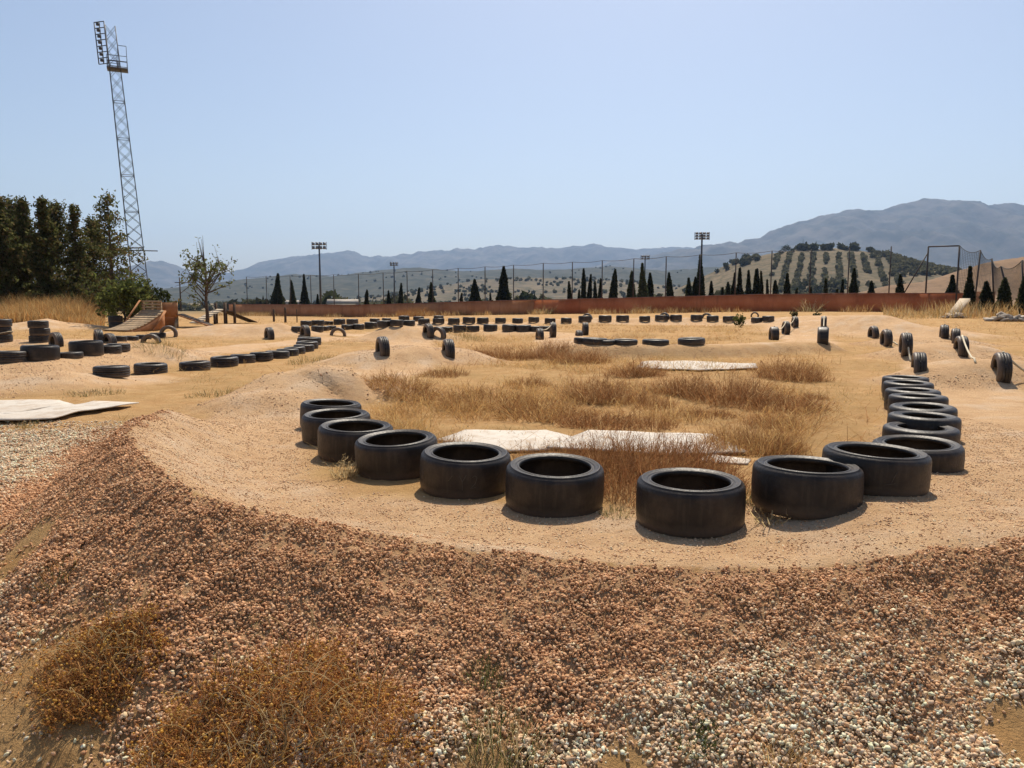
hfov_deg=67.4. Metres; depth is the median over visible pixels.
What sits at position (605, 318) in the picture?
tyre
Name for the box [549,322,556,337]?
tyre
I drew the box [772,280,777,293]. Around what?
cypress tree
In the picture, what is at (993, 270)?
ball stop net
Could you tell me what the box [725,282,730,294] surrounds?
cypress tree
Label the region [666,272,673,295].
cypress tree
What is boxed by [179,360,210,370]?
tyre
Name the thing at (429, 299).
cypress tree
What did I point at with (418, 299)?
cypress tree
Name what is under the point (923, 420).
tyre
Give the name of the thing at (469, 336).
grass clump
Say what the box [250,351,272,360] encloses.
tyre
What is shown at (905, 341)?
tyre
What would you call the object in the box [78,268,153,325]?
green bush
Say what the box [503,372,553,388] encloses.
dry bush
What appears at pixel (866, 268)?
olive grove
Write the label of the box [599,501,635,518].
grass tuft
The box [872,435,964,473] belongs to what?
tyre
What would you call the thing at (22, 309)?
tall dry grass
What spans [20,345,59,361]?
tyre
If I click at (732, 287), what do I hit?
cypress tree
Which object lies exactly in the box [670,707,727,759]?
green weed
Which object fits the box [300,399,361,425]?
tyre
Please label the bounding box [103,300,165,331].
wooden kicker
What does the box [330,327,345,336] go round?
tyre
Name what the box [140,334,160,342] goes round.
tyre
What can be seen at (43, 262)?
conifer tree
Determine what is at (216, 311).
tabletop jump
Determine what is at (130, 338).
tyre
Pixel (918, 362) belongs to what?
tyre
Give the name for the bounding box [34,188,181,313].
tree
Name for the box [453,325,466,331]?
tyre
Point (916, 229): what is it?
mountain
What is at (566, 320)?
tyre
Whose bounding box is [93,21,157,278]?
lattice mast
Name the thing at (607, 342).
tyre
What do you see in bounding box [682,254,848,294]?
hillside scrub
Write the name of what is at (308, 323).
tyre
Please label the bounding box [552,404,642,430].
dry bush
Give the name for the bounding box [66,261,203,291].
mountain
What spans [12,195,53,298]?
conifer tree
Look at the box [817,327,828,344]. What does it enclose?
tyre
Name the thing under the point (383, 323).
tyre
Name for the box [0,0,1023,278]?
sky
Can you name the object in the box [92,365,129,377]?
tyre
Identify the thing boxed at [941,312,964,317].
rubble heap
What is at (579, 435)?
white sheet
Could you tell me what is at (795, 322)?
tyre
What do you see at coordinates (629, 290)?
cypress tree
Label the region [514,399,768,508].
dry bush
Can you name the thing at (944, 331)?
tyre
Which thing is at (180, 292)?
utility pole
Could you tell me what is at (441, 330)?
tyre
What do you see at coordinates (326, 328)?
tyre
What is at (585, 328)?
tyre
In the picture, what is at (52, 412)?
white sheet
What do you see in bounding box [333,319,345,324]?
tyre
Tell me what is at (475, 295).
cypress tree
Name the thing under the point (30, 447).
gravel
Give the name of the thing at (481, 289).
scrub trees
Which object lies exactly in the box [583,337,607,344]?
tyre
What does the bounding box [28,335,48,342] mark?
tyre
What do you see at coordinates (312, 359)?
grass clump
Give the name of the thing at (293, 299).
cypress tree
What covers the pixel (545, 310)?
spindly weed
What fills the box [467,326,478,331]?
tyre
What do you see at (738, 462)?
white sheet
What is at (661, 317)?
tyre
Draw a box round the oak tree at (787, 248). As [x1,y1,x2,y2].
[781,244,790,250]
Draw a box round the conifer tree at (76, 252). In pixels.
[54,204,95,304]
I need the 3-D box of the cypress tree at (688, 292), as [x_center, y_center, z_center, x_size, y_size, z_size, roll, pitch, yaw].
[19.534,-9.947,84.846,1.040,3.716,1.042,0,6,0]
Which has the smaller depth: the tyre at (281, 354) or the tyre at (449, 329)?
the tyre at (281, 354)
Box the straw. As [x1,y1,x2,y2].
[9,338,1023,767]
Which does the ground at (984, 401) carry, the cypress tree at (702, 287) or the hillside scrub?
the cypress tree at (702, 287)
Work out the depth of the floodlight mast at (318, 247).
123.41 m
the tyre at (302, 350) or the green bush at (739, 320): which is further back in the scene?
the green bush at (739, 320)
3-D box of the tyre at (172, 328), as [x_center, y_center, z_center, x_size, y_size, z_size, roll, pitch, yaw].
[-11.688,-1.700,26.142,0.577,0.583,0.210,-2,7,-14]
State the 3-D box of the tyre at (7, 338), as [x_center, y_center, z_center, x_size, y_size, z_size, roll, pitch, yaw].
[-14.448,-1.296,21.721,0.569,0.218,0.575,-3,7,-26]
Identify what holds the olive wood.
on the olive hill at (722, 277)
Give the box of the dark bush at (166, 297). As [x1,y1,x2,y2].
[141,284,171,309]
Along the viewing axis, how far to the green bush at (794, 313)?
45.77 m
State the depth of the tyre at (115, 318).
34.02 m
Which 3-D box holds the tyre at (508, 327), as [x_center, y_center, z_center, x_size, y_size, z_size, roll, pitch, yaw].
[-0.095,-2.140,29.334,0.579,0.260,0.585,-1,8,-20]
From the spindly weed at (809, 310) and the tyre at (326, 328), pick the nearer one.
the tyre at (326, 328)
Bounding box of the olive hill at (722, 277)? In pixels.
[663,248,940,295]
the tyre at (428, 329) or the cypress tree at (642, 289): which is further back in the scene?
the cypress tree at (642, 289)
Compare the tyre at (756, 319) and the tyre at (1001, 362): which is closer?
the tyre at (1001, 362)
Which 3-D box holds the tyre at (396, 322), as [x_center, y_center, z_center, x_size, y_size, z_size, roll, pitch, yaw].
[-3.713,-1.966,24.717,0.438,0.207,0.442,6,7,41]
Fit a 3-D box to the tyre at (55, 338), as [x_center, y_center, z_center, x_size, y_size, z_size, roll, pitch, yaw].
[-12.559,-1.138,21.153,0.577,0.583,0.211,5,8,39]
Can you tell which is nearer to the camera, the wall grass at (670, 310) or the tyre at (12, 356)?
the tyre at (12, 356)
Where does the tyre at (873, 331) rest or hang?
on the ground at (984, 401)
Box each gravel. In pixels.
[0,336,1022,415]
[0,409,1023,767]
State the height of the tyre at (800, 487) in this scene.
0.271 m
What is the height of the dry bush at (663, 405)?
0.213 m
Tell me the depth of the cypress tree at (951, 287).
70.46 m
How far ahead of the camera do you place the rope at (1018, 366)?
11.79 m
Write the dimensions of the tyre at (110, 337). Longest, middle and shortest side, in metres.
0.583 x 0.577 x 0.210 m
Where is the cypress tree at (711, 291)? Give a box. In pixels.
[708,281,713,294]
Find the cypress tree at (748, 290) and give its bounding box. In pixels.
[745,270,751,293]
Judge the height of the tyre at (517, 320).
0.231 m
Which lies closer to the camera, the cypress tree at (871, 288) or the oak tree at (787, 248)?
the cypress tree at (871, 288)
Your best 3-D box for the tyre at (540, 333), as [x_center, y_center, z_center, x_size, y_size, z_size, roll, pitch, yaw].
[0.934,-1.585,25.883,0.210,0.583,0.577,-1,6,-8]
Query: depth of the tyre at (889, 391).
9.39 m
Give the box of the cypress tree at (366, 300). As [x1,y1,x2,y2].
[364,289,368,304]
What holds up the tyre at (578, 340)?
on the ground at (984, 401)
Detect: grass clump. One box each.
[13,421,48,428]
[63,387,125,396]
[130,336,186,360]
[184,384,246,398]
[285,354,334,364]
[446,330,488,341]
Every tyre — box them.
[0,319,11,326]
[0,327,11,334]
[0,334,12,341]
[0,350,27,362]
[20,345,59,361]
[27,320,48,327]
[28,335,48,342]
[29,328,50,335]
[48,332,63,346]
[60,351,83,358]
[68,340,103,355]
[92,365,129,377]
[93,329,103,342]
[104,333,116,342]
[104,344,121,353]
[108,316,122,321]
[108,343,130,351]
[109,322,123,327]
[116,336,126,340]
[127,336,138,340]
[133,362,167,374]
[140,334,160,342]
[150,332,165,337]
[159,325,177,337]
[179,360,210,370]
[210,355,238,366]
[231,354,255,362]
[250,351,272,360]
[264,327,274,339]
[268,350,289,358]
[276,348,298,355]
[285,346,305,353]
[291,326,300,331]
[293,344,313,351]
[296,341,317,348]
[297,337,320,344]
[300,321,311,325]
[300,325,310,336]
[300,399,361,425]
[301,408,370,445]
[311,326,323,331]
[312,320,324,325]
[317,419,392,462]
[323,326,329,330]
[325,321,332,324]
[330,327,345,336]
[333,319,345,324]
[341,324,352,329]
[346,319,357,323]
[352,324,363,329]
[354,429,437,480]
[364,322,376,328]
[370,318,379,321]
[375,336,389,355]
[377,320,389,327]
[390,320,403,325]
[398,316,409,319]
[403,320,414,325]
[413,316,423,320]
[418,318,429,323]
[420,442,510,498]
[423,324,433,337]
[433,318,444,323]
[434,326,445,338]
[442,326,452,332]
[442,339,454,358]
[448,318,459,323]
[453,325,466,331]
[463,317,474,322]
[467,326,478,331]
[477,317,488,323]
[483,324,497,330]
[495,318,505,322]
[502,324,516,331]
[505,453,603,517]
[512,318,522,322]
[516,325,530,331]
[528,317,538,321]
[530,326,542,331]
[535,328,543,339]
[545,318,555,322]
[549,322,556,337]
[561,318,571,322]
[574,337,582,343]
[575,330,582,335]
[578,316,591,321]
[582,322,588,334]
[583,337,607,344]
[599,315,611,321]
[602,339,614,344]
[613,338,637,344]
[616,315,628,321]
[636,468,745,538]
[639,316,649,320]
[642,339,668,345]
[655,315,667,320]
[670,315,681,320]
[678,337,704,345]
[690,315,702,320]
[707,315,718,320]
[723,316,734,321]
[751,317,761,322]
[751,455,863,519]
[762,316,773,321]
[768,327,778,339]
[781,321,790,334]
[791,316,798,327]
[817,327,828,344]
[821,316,826,326]
[822,441,931,496]
[867,326,878,337]
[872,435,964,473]
[880,329,892,346]
[881,375,928,391]
[882,379,933,399]
[882,421,960,443]
[884,387,940,409]
[887,393,948,413]
[887,411,961,438]
[888,402,957,416]
[899,333,912,356]
[911,352,926,372]
[939,325,948,338]
[950,328,960,343]
[953,336,969,357]
[990,352,1012,382]
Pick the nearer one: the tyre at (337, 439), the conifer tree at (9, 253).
the tyre at (337, 439)
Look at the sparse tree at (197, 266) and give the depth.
37.63 m
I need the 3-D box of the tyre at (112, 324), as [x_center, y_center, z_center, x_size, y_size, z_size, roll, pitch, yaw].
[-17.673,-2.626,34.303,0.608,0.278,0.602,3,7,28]
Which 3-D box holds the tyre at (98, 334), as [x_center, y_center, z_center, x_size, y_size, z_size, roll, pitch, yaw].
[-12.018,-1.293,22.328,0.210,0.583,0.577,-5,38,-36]
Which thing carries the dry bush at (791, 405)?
on the ground at (984, 401)
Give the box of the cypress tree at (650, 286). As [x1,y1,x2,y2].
[647,272,653,296]
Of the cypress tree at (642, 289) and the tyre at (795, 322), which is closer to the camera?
the tyre at (795, 322)
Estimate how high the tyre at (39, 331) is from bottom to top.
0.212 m
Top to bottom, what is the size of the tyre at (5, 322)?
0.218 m
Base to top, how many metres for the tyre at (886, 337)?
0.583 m
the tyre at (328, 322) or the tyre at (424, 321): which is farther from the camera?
the tyre at (328, 322)
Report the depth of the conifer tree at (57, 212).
52.99 m
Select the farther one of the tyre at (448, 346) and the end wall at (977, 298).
the end wall at (977, 298)
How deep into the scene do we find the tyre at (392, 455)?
5.56 m
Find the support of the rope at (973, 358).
attached to the tyre at (958, 344)
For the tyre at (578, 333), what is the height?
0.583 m
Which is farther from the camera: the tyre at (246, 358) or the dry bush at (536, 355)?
the dry bush at (536, 355)
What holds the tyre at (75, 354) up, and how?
on the ground at (984, 401)
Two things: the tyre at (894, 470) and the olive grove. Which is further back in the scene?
the olive grove
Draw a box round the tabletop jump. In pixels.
[189,302,257,323]
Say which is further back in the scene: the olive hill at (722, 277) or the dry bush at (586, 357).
the olive hill at (722, 277)
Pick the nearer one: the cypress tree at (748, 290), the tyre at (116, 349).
the tyre at (116, 349)
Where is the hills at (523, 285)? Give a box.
[361,278,679,302]
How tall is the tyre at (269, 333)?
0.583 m
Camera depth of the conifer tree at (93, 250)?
52.91 m
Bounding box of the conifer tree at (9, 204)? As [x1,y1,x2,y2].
[1,194,58,297]
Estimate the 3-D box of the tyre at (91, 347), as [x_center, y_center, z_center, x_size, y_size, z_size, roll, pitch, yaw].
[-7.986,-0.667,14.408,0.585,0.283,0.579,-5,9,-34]
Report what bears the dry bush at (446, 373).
on the ground at (984, 401)
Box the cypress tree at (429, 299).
[427,282,435,302]
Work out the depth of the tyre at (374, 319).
42.33 m
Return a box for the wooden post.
[284,307,286,322]
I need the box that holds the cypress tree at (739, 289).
[735,267,743,294]
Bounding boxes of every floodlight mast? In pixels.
[311,242,326,304]
[390,262,397,303]
[641,255,649,275]
[694,232,709,295]
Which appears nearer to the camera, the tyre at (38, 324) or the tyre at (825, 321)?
the tyre at (38, 324)
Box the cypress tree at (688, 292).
[684,277,691,295]
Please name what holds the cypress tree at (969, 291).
on the ground at (984, 401)
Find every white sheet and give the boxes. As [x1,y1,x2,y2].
[0,399,71,411]
[0,401,138,419]
[437,429,569,451]
[546,430,747,454]
[637,360,757,369]
[701,454,750,464]
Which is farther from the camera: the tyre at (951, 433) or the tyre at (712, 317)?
the tyre at (712, 317)
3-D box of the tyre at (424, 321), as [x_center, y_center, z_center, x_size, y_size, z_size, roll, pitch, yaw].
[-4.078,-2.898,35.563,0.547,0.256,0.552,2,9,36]
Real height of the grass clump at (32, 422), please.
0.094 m
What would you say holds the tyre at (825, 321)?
on the ground at (984, 401)
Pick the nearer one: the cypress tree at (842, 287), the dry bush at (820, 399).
the dry bush at (820, 399)
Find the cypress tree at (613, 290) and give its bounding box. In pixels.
[608,269,617,297]
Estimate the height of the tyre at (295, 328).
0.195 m
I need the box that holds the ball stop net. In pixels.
[904,245,1023,303]
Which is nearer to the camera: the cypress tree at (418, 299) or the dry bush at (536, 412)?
the dry bush at (536, 412)
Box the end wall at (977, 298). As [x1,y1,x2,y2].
[975,292,994,304]
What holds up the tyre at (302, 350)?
on the ground at (984, 401)
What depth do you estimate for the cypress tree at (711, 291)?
82.88 m
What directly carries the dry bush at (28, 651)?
on the ground at (984, 401)
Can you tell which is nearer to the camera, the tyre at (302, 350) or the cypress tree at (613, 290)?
the tyre at (302, 350)
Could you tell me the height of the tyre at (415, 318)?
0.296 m
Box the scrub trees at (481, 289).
[313,276,683,304]
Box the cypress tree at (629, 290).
[625,270,636,297]
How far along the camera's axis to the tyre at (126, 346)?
15.21 m
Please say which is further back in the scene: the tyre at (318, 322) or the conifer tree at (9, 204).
the conifer tree at (9, 204)
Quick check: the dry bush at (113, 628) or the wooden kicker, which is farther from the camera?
the wooden kicker
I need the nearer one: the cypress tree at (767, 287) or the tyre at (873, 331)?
the tyre at (873, 331)
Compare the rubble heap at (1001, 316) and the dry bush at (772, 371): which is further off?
the rubble heap at (1001, 316)
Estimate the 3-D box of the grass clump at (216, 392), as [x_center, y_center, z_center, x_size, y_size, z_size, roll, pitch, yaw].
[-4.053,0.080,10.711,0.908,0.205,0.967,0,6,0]
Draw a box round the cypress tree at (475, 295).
[469,279,481,300]
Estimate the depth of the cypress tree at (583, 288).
89.61 m
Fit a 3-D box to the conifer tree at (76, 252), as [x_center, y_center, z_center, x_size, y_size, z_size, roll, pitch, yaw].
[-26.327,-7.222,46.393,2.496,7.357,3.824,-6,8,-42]
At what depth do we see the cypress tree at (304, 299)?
114.84 m
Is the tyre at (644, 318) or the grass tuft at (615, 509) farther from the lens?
the tyre at (644, 318)
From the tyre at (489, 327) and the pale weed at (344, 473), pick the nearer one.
the pale weed at (344, 473)
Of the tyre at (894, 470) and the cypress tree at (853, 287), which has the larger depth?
the cypress tree at (853, 287)
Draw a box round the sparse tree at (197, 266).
[177,236,237,322]
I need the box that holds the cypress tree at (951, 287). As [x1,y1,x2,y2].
[945,274,959,292]
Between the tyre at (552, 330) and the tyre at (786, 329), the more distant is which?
the tyre at (786, 329)
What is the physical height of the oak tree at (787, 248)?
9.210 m
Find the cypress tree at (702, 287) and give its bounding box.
[696,255,705,295]
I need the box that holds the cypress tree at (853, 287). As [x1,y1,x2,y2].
[848,268,858,292]
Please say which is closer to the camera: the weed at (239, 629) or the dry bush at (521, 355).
the weed at (239, 629)
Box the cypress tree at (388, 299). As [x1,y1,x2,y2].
[386,290,391,304]
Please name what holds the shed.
on the ground at (984, 401)
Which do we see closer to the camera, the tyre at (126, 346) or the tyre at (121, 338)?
the tyre at (126, 346)
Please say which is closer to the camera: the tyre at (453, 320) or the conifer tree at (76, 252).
the tyre at (453, 320)
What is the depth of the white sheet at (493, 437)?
7.12 m
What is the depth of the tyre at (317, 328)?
27.62 m
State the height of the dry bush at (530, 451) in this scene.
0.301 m
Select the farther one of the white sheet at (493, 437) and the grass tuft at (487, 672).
the white sheet at (493, 437)
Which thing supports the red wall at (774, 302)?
on the ground at (984, 401)
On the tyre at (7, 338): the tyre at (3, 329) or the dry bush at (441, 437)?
the tyre at (3, 329)
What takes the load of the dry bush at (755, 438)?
on the ground at (984, 401)
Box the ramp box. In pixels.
[157,302,212,327]
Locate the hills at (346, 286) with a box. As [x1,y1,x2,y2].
[154,266,720,302]
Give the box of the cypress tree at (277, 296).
[271,273,283,303]
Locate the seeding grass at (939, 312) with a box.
[878,298,1023,318]
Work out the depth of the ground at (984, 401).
4.30 m
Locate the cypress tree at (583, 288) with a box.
[580,268,586,298]
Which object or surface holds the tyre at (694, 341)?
on the ground at (984, 401)
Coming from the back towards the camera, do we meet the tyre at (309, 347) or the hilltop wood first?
the hilltop wood
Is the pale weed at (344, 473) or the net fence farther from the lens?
the net fence
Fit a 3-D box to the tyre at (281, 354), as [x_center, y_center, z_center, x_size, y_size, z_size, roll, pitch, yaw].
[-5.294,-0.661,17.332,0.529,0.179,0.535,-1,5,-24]
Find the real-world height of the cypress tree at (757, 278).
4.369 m
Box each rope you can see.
[961,335,976,362]
[1002,351,1023,371]
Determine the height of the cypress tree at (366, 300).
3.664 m
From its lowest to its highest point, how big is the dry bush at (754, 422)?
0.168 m
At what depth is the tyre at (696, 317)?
39.86 m
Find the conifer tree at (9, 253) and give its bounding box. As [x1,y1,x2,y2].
[0,196,34,301]
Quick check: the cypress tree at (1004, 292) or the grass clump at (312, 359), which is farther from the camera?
the cypress tree at (1004, 292)
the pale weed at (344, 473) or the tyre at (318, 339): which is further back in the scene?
the tyre at (318, 339)
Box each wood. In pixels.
[118,285,778,310]
[171,265,681,301]
[779,241,893,253]
[869,250,962,275]
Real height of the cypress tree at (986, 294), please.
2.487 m
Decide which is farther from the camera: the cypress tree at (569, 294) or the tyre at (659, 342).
the cypress tree at (569, 294)
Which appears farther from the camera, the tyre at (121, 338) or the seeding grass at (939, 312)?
the seeding grass at (939, 312)
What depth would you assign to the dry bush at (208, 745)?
2.83 m
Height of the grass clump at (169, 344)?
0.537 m
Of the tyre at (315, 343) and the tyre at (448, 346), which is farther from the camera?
the tyre at (315, 343)
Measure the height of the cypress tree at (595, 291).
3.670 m
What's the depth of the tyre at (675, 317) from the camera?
39.86 m
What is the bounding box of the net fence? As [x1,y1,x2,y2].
[246,246,891,304]
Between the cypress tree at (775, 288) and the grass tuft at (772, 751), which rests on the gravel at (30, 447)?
the grass tuft at (772, 751)
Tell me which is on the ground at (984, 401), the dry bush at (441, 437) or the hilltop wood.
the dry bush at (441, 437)
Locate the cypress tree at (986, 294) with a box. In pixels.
[975,280,994,311]
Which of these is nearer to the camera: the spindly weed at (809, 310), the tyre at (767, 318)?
the tyre at (767, 318)
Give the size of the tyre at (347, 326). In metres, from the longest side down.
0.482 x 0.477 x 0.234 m
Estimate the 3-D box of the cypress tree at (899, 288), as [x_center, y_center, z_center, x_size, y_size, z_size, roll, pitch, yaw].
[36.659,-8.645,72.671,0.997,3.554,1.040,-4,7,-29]
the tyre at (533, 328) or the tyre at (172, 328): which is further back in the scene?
the tyre at (533, 328)
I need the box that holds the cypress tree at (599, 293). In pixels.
[597,278,602,297]
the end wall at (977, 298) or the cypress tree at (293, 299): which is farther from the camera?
the cypress tree at (293, 299)
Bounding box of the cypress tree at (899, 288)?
[895,274,903,292]
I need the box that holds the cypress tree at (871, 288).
[867,280,874,292]
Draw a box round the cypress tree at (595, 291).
[592,281,597,297]
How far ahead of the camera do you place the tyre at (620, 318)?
39.70 m
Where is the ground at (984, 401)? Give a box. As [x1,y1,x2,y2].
[0,303,1023,767]
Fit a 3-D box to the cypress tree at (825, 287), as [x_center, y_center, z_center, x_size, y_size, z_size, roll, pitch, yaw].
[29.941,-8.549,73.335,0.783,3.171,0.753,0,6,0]
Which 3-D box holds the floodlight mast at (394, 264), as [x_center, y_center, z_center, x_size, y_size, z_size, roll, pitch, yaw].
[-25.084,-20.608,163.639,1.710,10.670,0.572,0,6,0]
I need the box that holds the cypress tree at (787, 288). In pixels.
[783,273,790,293]
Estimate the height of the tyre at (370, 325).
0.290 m
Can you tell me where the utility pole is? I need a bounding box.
[175,277,192,310]
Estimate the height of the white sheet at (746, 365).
0.073 m
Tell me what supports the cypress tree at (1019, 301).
on the ground at (984, 401)
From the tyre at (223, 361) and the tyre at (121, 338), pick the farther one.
the tyre at (121, 338)
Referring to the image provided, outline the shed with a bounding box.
[326,299,358,304]
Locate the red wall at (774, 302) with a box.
[229,293,962,316]
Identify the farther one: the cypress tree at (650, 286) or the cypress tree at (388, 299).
the cypress tree at (388, 299)
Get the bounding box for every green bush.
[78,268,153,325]
[732,313,745,327]
[789,311,797,316]
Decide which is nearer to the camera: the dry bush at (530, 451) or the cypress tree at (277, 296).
the dry bush at (530, 451)
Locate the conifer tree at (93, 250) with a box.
[55,214,129,311]
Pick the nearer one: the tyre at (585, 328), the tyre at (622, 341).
the tyre at (622, 341)
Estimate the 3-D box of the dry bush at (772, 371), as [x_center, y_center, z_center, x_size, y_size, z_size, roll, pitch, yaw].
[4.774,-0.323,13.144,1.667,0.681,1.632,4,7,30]
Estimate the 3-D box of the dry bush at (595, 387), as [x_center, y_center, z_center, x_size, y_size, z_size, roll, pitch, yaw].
[1.207,-0.023,10.321,1.583,0.615,1.494,0,6,0]
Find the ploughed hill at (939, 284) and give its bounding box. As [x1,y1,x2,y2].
[859,257,1023,304]
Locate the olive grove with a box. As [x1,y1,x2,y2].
[769,251,906,293]
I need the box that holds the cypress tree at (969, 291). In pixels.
[962,266,976,311]
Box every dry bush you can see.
[0,612,74,695]
[14,589,177,737]
[104,601,443,767]
[109,679,265,767]
[361,365,452,399]
[387,379,546,413]
[395,303,437,316]
[414,364,468,377]
[432,427,472,443]
[466,341,537,360]
[478,384,615,423]
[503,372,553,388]
[508,434,596,459]
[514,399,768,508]
[519,336,577,359]
[542,342,615,363]
[547,363,662,404]
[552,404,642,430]
[601,353,671,377]
[609,408,682,430]
[628,394,679,409]
[632,363,718,397]
[673,356,805,407]
[681,403,737,419]
[691,407,813,457]
[737,389,836,414]
[740,414,800,429]
[744,349,837,382]
[799,393,829,400]
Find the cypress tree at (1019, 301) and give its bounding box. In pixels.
[1013,277,1023,314]
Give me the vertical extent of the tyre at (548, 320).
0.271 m
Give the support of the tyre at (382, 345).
on the ground at (984, 401)
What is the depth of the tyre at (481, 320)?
35.99 m
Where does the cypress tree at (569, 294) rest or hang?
on the ground at (984, 401)
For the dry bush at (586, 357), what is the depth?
16.24 m
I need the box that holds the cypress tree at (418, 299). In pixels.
[415,287,421,302]
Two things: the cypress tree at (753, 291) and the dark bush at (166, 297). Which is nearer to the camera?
the dark bush at (166, 297)
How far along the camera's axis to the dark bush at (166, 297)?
49.63 m
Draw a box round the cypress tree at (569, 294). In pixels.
[567,281,571,298]
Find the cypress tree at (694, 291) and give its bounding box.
[691,276,696,295]
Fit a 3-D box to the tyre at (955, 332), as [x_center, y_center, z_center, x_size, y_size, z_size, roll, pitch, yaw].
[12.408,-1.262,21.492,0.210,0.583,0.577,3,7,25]
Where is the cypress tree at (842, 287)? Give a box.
[839,279,844,292]
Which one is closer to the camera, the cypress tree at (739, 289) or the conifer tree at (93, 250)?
the conifer tree at (93, 250)
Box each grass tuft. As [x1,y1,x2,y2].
[27,548,95,603]
[438,694,562,767]
[459,647,508,699]
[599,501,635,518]
[744,482,753,505]
[745,724,819,767]
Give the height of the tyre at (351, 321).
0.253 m
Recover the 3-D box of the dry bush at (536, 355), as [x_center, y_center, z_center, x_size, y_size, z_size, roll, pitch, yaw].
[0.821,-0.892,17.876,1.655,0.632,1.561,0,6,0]
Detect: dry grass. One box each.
[0,291,107,325]
[14,314,1023,456]
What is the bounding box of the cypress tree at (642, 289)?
[637,262,648,296]
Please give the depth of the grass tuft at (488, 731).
2.86 m
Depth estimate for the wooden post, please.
43.27 m
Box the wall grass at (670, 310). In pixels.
[219,304,883,317]
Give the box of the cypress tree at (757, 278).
[754,268,759,293]
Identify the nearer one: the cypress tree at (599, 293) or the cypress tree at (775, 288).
the cypress tree at (775, 288)
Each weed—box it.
[199,596,284,664]
[321,453,359,478]
[534,304,555,313]
[630,305,652,313]
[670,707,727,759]
[747,505,789,526]
[798,299,830,311]
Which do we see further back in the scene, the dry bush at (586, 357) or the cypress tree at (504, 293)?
the cypress tree at (504, 293)
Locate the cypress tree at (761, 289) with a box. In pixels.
[758,271,763,293]
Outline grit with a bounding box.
[129,391,1023,568]
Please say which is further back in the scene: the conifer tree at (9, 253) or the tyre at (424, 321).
the conifer tree at (9, 253)
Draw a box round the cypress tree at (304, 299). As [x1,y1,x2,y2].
[299,274,309,303]
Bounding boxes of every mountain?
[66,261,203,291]
[198,243,693,283]
[575,198,1023,270]
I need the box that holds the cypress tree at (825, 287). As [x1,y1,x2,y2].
[823,278,827,292]
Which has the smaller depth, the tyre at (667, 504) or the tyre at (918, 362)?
the tyre at (667, 504)
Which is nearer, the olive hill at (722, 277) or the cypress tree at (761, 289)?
the cypress tree at (761, 289)
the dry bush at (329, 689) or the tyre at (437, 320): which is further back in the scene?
the tyre at (437, 320)
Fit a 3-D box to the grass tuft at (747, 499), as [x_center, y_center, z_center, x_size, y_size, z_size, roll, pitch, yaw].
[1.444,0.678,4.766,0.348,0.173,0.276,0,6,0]
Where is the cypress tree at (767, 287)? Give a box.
[765,279,768,293]
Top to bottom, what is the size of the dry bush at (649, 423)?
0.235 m
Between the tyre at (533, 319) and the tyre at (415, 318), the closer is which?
the tyre at (533, 319)
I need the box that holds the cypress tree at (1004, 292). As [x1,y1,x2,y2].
[992,277,1013,313]
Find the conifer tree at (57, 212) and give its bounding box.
[34,198,95,298]
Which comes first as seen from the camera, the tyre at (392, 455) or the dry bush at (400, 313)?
the tyre at (392, 455)
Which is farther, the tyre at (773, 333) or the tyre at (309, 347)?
the tyre at (773, 333)
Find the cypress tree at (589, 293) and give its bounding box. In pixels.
[586,274,592,297]
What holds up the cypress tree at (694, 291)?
on the ground at (984, 401)
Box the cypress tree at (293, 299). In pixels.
[288,280,297,303]
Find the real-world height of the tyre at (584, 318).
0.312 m
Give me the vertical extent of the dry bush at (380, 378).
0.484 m
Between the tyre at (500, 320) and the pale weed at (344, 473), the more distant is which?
the tyre at (500, 320)
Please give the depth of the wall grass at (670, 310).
79.73 m
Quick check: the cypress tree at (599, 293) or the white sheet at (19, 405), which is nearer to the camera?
the white sheet at (19, 405)
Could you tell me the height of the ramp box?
1.251 m
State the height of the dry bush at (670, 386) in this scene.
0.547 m
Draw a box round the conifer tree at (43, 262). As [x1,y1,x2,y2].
[16,195,72,301]
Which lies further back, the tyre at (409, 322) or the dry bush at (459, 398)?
the tyre at (409, 322)
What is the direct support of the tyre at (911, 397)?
on the ground at (984, 401)
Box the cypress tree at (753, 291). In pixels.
[751,269,755,293]
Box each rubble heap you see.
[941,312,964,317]
[983,311,1023,321]
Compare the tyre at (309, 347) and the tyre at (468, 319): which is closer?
the tyre at (309, 347)
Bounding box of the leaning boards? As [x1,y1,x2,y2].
[950,298,970,312]
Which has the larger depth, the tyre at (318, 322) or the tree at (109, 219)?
the tree at (109, 219)
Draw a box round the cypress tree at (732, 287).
[730,272,734,294]
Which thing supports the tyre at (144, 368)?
on the ground at (984, 401)
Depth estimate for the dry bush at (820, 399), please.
10.26 m
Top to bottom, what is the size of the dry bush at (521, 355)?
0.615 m
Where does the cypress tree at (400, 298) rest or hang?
on the ground at (984, 401)
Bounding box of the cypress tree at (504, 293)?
[495,267,511,300]
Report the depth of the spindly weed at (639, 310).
75.36 m
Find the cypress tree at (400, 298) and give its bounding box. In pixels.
[398,283,403,303]

